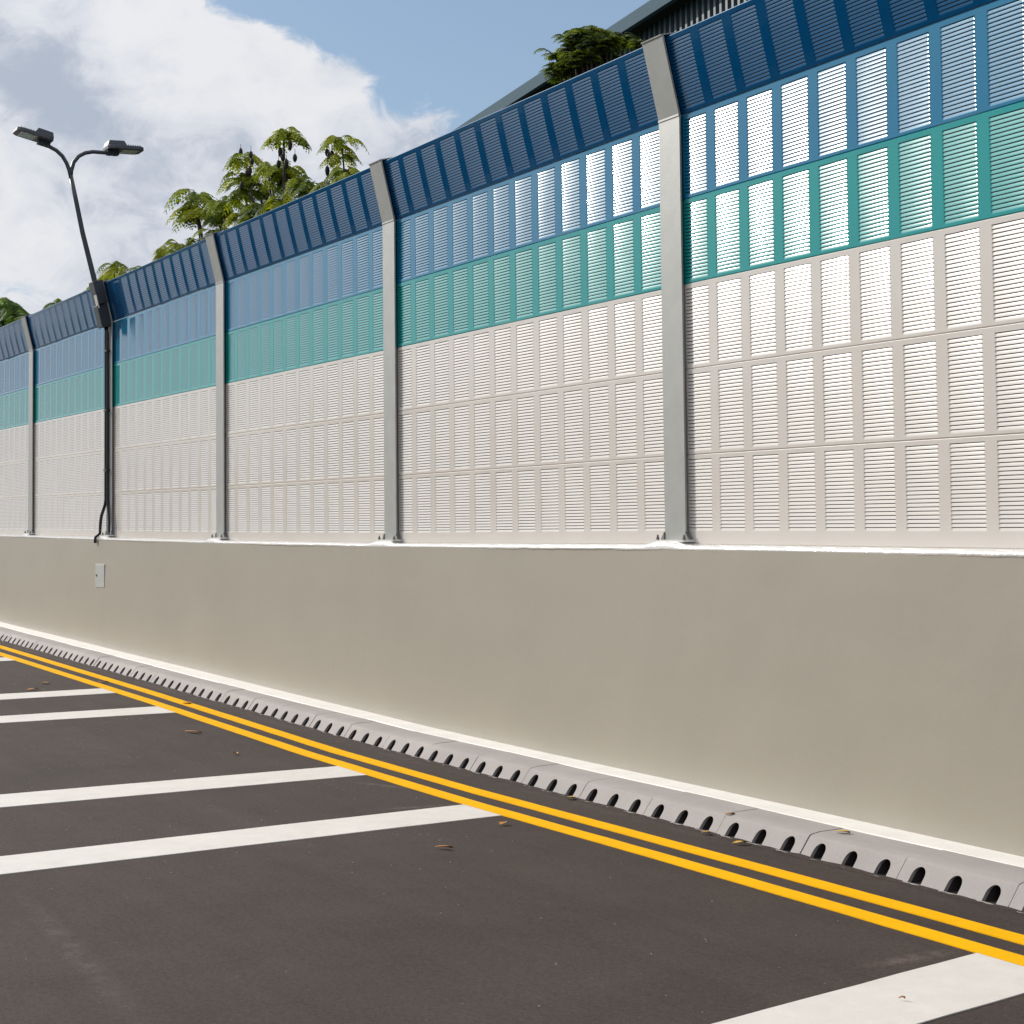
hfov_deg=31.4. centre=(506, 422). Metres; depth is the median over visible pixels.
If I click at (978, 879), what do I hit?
drainage kerb
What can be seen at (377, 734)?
drainage kerb
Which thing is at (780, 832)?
drainage kerb
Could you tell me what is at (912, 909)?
yellow line
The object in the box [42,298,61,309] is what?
tree
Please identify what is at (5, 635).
drainage kerb
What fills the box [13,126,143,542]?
street lamp
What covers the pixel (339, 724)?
drainage kerb
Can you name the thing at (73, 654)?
drainage kerb
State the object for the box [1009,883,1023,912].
drainage kerb
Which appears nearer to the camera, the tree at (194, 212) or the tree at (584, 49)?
the tree at (584, 49)
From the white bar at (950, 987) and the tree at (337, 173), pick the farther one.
the tree at (337, 173)
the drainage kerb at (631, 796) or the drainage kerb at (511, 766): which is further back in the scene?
the drainage kerb at (511, 766)
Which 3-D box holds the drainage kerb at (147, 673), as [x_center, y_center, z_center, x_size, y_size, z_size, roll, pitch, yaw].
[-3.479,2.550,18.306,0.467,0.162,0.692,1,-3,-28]
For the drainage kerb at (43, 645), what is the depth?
21.95 m
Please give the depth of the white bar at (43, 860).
9.29 m
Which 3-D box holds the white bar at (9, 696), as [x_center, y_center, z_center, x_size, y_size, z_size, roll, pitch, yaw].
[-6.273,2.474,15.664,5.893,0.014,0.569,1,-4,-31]
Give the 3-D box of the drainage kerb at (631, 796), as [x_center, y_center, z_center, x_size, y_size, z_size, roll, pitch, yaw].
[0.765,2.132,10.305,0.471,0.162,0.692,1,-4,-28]
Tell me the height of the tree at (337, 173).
6.782 m
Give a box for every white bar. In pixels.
[0,657,14,660]
[0,688,114,699]
[0,706,174,722]
[0,766,365,807]
[0,804,501,874]
[713,953,1023,1023]
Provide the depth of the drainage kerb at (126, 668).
18.87 m
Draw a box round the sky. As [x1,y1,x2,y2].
[0,0,649,313]
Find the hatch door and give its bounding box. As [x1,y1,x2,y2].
[95,564,104,587]
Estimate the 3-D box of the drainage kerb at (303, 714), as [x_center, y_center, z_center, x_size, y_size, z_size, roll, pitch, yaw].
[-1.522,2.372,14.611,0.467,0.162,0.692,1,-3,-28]
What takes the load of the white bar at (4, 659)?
on the road
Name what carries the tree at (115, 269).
on the planted verge
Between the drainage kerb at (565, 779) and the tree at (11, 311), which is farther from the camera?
the tree at (11, 311)
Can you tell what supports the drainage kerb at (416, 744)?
on the road
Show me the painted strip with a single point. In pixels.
(850, 824)
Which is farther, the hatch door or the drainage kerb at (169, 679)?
the hatch door
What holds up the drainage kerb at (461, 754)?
on the road
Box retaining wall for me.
[0,534,1023,856]
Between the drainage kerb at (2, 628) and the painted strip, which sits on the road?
the drainage kerb at (2, 628)
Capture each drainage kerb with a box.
[0,627,12,630]
[0,630,22,640]
[7,633,34,644]
[18,636,50,648]
[32,640,63,651]
[46,643,77,656]
[61,647,95,660]
[76,651,112,665]
[94,656,131,670]
[112,661,151,675]
[130,666,169,681]
[151,671,192,687]
[172,677,216,694]
[196,683,244,701]
[221,690,272,709]
[248,697,300,717]
[277,704,335,726]
[309,712,372,736]
[344,722,411,747]
[382,731,478,757]
[423,741,505,769]
[470,752,558,782]
[522,764,614,797]
[579,777,682,814]
[643,792,758,832]
[716,809,840,853]
[801,829,939,878]
[897,850,1023,906]
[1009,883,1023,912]
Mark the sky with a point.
(189, 83)
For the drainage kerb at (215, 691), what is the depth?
16.41 m
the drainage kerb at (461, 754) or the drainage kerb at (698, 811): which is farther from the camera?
the drainage kerb at (461, 754)
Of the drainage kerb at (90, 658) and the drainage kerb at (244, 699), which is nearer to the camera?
the drainage kerb at (244, 699)
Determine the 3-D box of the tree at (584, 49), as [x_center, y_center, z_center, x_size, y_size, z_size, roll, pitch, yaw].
[1.146,-0.954,19.440,1.522,6.624,1.925,1,-4,-28]
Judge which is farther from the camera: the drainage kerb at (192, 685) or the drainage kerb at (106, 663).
the drainage kerb at (106, 663)
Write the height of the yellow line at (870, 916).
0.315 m
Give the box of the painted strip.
[0,622,1023,867]
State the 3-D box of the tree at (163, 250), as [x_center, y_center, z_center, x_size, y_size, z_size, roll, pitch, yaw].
[-5.650,-0.110,33.222,2.018,6.252,2.420,1,-4,-28]
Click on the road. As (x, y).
(298, 932)
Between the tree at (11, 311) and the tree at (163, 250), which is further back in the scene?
the tree at (11, 311)
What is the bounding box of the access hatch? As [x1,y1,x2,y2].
[95,563,104,587]
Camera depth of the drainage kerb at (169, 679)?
17.64 m
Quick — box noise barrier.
[0,0,1023,548]
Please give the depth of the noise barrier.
11.25 m
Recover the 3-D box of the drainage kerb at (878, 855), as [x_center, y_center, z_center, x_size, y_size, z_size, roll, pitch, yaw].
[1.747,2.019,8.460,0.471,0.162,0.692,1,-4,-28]
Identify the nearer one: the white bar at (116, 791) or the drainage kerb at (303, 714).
the white bar at (116, 791)
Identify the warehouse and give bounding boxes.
[453,0,747,130]
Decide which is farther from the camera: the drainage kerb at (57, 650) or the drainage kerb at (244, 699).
the drainage kerb at (57, 650)
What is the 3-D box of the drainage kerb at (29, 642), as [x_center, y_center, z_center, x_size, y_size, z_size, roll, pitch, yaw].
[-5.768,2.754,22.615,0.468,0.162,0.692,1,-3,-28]
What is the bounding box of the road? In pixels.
[0,640,1023,1023]
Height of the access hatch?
0.290 m
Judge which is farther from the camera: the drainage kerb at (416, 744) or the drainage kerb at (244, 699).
the drainage kerb at (244, 699)
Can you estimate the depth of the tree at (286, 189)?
28.22 m
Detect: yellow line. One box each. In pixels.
[0,645,1023,944]
[0,652,1023,965]
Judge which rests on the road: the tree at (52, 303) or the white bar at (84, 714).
the white bar at (84, 714)
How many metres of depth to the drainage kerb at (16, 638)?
23.18 m
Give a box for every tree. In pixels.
[0,297,28,326]
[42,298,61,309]
[83,261,140,291]
[151,239,184,261]
[164,188,243,248]
[216,126,316,229]
[308,135,368,193]
[533,25,645,83]
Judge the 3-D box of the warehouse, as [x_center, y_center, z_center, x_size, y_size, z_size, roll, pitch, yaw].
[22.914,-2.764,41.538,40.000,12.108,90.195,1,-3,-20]
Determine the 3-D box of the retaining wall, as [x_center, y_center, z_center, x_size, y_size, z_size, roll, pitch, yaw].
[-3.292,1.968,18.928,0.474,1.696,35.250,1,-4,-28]
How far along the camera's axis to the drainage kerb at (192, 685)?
17.03 m
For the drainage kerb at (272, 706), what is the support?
on the road

